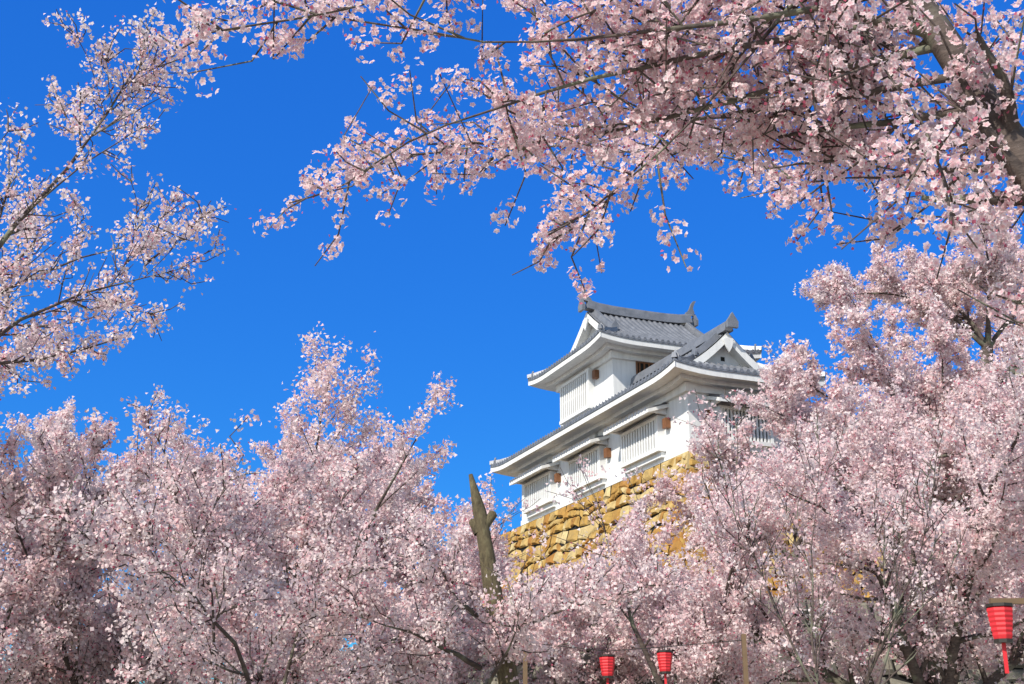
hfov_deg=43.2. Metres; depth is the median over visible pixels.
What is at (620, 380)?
turret
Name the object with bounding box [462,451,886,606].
stone wall
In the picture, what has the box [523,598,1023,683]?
lantern string
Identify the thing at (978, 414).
cherry tree blossoms
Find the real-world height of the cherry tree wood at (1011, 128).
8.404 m
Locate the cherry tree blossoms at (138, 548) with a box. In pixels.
[0,0,968,683]
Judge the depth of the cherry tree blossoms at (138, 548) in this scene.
17.53 m
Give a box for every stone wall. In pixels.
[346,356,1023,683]
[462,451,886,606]
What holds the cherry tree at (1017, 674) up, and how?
on the ground
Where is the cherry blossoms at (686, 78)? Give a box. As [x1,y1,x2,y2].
[150,0,1023,336]
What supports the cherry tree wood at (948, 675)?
on the ground
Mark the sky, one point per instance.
(439, 292)
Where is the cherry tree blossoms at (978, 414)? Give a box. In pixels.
[0,178,1023,683]
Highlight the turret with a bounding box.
[489,284,825,525]
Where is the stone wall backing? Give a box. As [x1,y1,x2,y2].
[464,372,1023,683]
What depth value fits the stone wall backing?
45.52 m
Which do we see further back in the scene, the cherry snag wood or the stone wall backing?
the stone wall backing
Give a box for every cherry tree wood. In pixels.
[0,5,1023,683]
[157,0,1023,325]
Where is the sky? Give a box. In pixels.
[0,0,1023,682]
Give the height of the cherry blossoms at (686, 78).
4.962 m
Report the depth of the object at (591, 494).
50.72 m
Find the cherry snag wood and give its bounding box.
[469,474,518,683]

